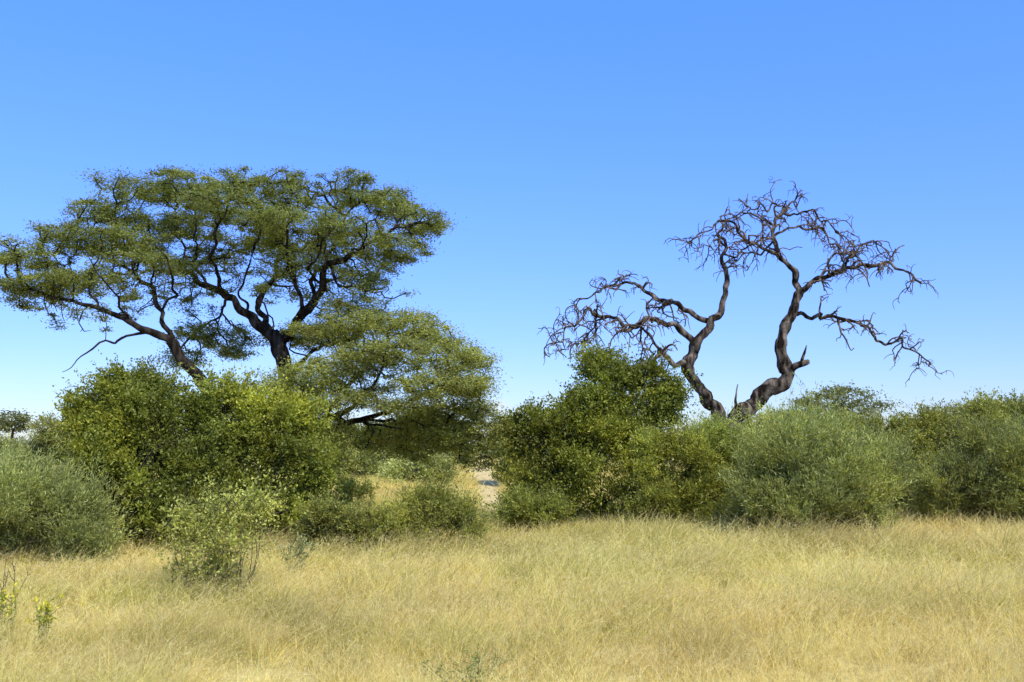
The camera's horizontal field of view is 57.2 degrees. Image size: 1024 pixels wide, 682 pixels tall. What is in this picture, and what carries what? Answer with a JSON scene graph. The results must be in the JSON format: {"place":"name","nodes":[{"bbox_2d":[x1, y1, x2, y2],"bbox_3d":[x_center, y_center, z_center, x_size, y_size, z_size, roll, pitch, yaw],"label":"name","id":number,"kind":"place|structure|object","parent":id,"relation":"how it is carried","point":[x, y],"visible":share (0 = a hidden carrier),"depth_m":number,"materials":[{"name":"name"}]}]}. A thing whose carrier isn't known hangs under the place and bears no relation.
{"place":"outdoors","nodes":[
{"label":"outdoors","id":0,"kind":"place"},
{"bbox_2d":[466,459,503,512],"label":"sandy track","id":1,"kind":"structure","parent":0,"point":[487,480],"depth_m":49.64,"materials":[{"name":"beige sand"}]},
{"bbox_2d":[0,453,1023,681],"bbox_3d":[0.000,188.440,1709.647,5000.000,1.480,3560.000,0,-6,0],"label":"ground","id":2,"kind":"structure","parent":0,"point":[244,671],"depth_m":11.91,"materials":[{"name":"beige plant"}]},
{"bbox_2d":[0,583,20,639],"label":"flowering herb","id":3,"kind":"object","parent":2,"relation":"on","point":[3,595],"visible":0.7,"depth_m":12.23,"materials":[{"name":"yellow plant"}]},
{"bbox_2d":[0,556,30,628],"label":"twiggy shrub","id":4,"kind":"object","parent":2,"relation":"on","point":[13,580],"visible":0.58,"depth_m":13.05,"materials":[{"name":"plant"}]},
{"bbox_2d":[0,408,37,440],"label":"acacia tree","id":5,"kind":"object","parent":2,"relation":"on","point":[19,421],"visible":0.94,"depth_m":84.17,"materials":[{"name":"green plant"}]},
{"bbox_2d":[25,593,63,648],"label":"flowering herb","id":6,"kind":"object","parent":2,"relation":"on","point":[46,617],"visible":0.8,"depth_m":11.88,"materials":[{"name":"green plant"}]},
{"bbox_2d":[0,404,112,497],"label":"scrub bush","id":7,"kind":"object","parent":2,"relation":"on","point":[39,437],"visible":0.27,"depth_m":41.05,"materials":[{"name":"green plant"}]},
{"bbox_2d":[0,427,158,567],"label":"broom bush","id":8,"kind":"object","parent":2,"relation":"on","point":[40,502],"visible":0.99,"depth_m":19.60,"materials":[{"name":"green plant"}]},
{"bbox_2d":[39,349,232,552],"bbox_3d":[-9.123,2.857,22.595,4.754,5.302,3.790,-6,-8,42],"label":"leafy bush","id":9,"kind":"object","parent":2,"relation":"on","point":[123,412],"visible":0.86,"depth_m":22.27,"materials":[{"name":"green plant"}]},
{"bbox_2d":[104,461,314,606],"bbox_3d":[-4.799,3.120,15.210,3.255,2.411,2.268,0,-6,0],"label":"foreground shrub","id":10,"kind":"object","parent":2,"relation":"on","point":[184,517],"visible":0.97,"depth_m":15.15,"materials":[{"name":"green plant"}]},
{"bbox_2d":[0,160,467,482],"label":"acacia tree","id":11,"kind":"object","parent":2,"relation":"on","point":[274,220],"visible":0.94,"depth_m":29.73,"materials":[{"name":"green plant"}]},
{"bbox_2d":[145,358,356,540],"bbox_3d":[-6.859,3.019,23.485,5.849,5.253,3.948,0,-6,0],"label":"leafy bush","id":12,"kind":"object","parent":2,"relation":"on","point":[268,428],"visible":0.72,"depth_m":23.25,"materials":[{"name":"green plant"}]},
{"bbox_2d":[273,532,316,569],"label":"green weed","id":13,"kind":"object","parent":2,"relation":"on","point":[299,550],"visible":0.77,"depth_m":18.25,"materials":[{"name":"green plant"}]},
{"bbox_2d":[283,412,379,504],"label":"scrub bush","id":14,"kind":"object","parent":2,"relation":"on","point":[350,486],"visible":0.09,"depth_m":35.44,"materials":[{"name":"green plant"}]},
{"bbox_2d":[281,485,417,555],"bbox_3d":[-3.801,4.603,21.777,3.227,2.502,2.147,0,-6,0],"label":"bush","id":15,"kind":"object","parent":2,"relation":"on","point":[336,518],"visible":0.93,"depth_m":21.55,"materials":[{"name":"green plant"}]},
{"bbox_2d":[338,443,403,478],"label":"round bush","id":16,"kind":"object","parent":2,"relation":"on","point":[365,461],"visible":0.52,"depth_m":52.72,"materials":[{"name":"green plant"}]},
{"bbox_2d":[250,288,519,518],"bbox_3d":[-3.720,1.757,27.547,7.796,7.602,6.054,-1,-6,9],"label":"acacia tree","id":17,"kind":"object","parent":2,"relation":"on","point":[419,418],"visible":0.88,"depth_m":27.07,"materials":[{"name":"green plant"}]},
{"bbox_2d":[368,442,460,485],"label":"round bush","id":18,"kind":"object","parent":2,"relation":"on","point":[435,465],"visible":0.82,"depth_m":48.91,"materials":[{"name":"green plant"}]},
{"bbox_2d":[360,411,488,461],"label":"scrub bush","id":19,"kind":"object","parent":2,"relation":"on","point":[428,444],"visible":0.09,"depth_m":63.16,"materials":[{"name":"green plant"}]},
{"bbox_2d":[372,467,506,551],"bbox_3d":[-1.900,4.251,22.620,3.496,2.472,2.819,2,-6,-15],"label":"bush","id":20,"kind":"object","parent":2,"relation":"on","point":[442,509],"visible":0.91,"depth_m":22.39,"materials":[{"name":"green plant"}]},
{"bbox_2d":[414,643,510,681],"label":"green weed","id":21,"kind":"object","parent":2,"relation":"on","point":[470,667],"visible":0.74,"depth_m":9.94,"materials":[{"name":"green plant"}]},
{"bbox_2d":[4,435,1000,467],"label":"distant scrub","id":22,"kind":"object","parent":2,"relation":"on","point":[21,438],"visible":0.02,"depth_m":128.88,"materials":[{"name":"green plant"}]},
{"bbox_2d":[485,409,545,486],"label":"scrub bush","id":23,"kind":"object","parent":2,"relation":"on","point":[501,470],"visible":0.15,"depth_m":49.47,"materials":[{"name":"green plant"}]},
{"bbox_2d":[487,471,593,533],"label":"bush","id":24,"kind":"object","parent":2,"relation":"on","point":[525,503],"visible":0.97,"depth_m":26.29,"materials":[{"name":"green plant"}]},
{"bbox_2d":[485,334,722,529],"bbox_3d":[2.692,2.882,28.460,7.570,6.452,4.039,1,-6,-9],"label":"leafy bush","id":25,"kind":"object","parent":2,"relation":"on","point":[587,429],"visible":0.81,"depth_m":28.04,"materials":[{"name":"green plant"}]},
{"bbox_2d":[585,403,775,532],"bbox_3d":[5.310,3.928,27.976,6.532,4.259,4.027,0,-6,0],"label":"feathery bush","id":26,"kind":"object","parent":2,"relation":"on","point":[703,446],"visible":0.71,"depth_m":27.32,"materials":[{"name":"green plant"}]},
{"bbox_2d":[537,176,953,504],"bbox_3d":[8.379,0.206,32.912,15.092,12.258,5.334,0,-6,0],"label":"dead tree","id":27,"kind":"object","parent":2,"relation":"on","point":[767,389],"visible":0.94,"depth_m":32.80,"materials":[{"name":"brown wood"}]},
{"bbox_2d":[700,372,942,539],"bbox_3d":[7.923,3.274,24.765,6.072,4.958,4.762,0,-6,0],"label":"broom bush","id":28,"kind":"object","parent":2,"relation":"on","point":[790,471],"visible":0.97,"depth_m":23.89,"materials":[{"name":"green plant"}]},
{"bbox_2d":[741,400,940,445],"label":"scrub bush","id":29,"kind":"object","parent":2,"relation":"on","point":[890,424],"visible":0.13,"depth_m":43.44,"materials":[{"name":"green plant"}]},
{"bbox_2d":[783,380,903,417],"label":"acacia tree","id":30,"kind":"object","parent":2,"relation":"on","point":[842,392],"visible":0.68,"depth_m":69.20,"materials":[{"name":"green plant"}]},
{"bbox_2d":[912,400,962,422],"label":"acacia tree","id":31,"kind":"object","parent":2,"relation":"on","point":[953,406],"visible":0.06,"depth_m":65.64,"materials":[{"name":"green plant"}]},
{"bbox_2d":[882,385,1023,518],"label":"olive bush","id":32,"kind":"object","parent":2,"relation":"on","point":[929,429],"visible":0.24,"depth_m":30.58,"materials":[{"name":"green plant"}]},
{"bbox_2d":[890,396,1023,530],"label":"broom bush","id":33,"kind":"object","parent":2,"relation":"on","point":[974,483],"visible":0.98,"depth_m":27.27,"materials":[{"name":"green plant"}]},
{"bbox_2d":[937,394,1022,424],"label":"acacia tree","id":34,"kind":"object","parent":2,"relation":"on","point":[970,412],"visible":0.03,"depth_m":60.30,"materials":[{"name":"green plant"}]},
{"bbox_2d":[0,0,1023,443],"label":"sky","id":35,"kind":"structure","parent":0,"point":[573,139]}
]}

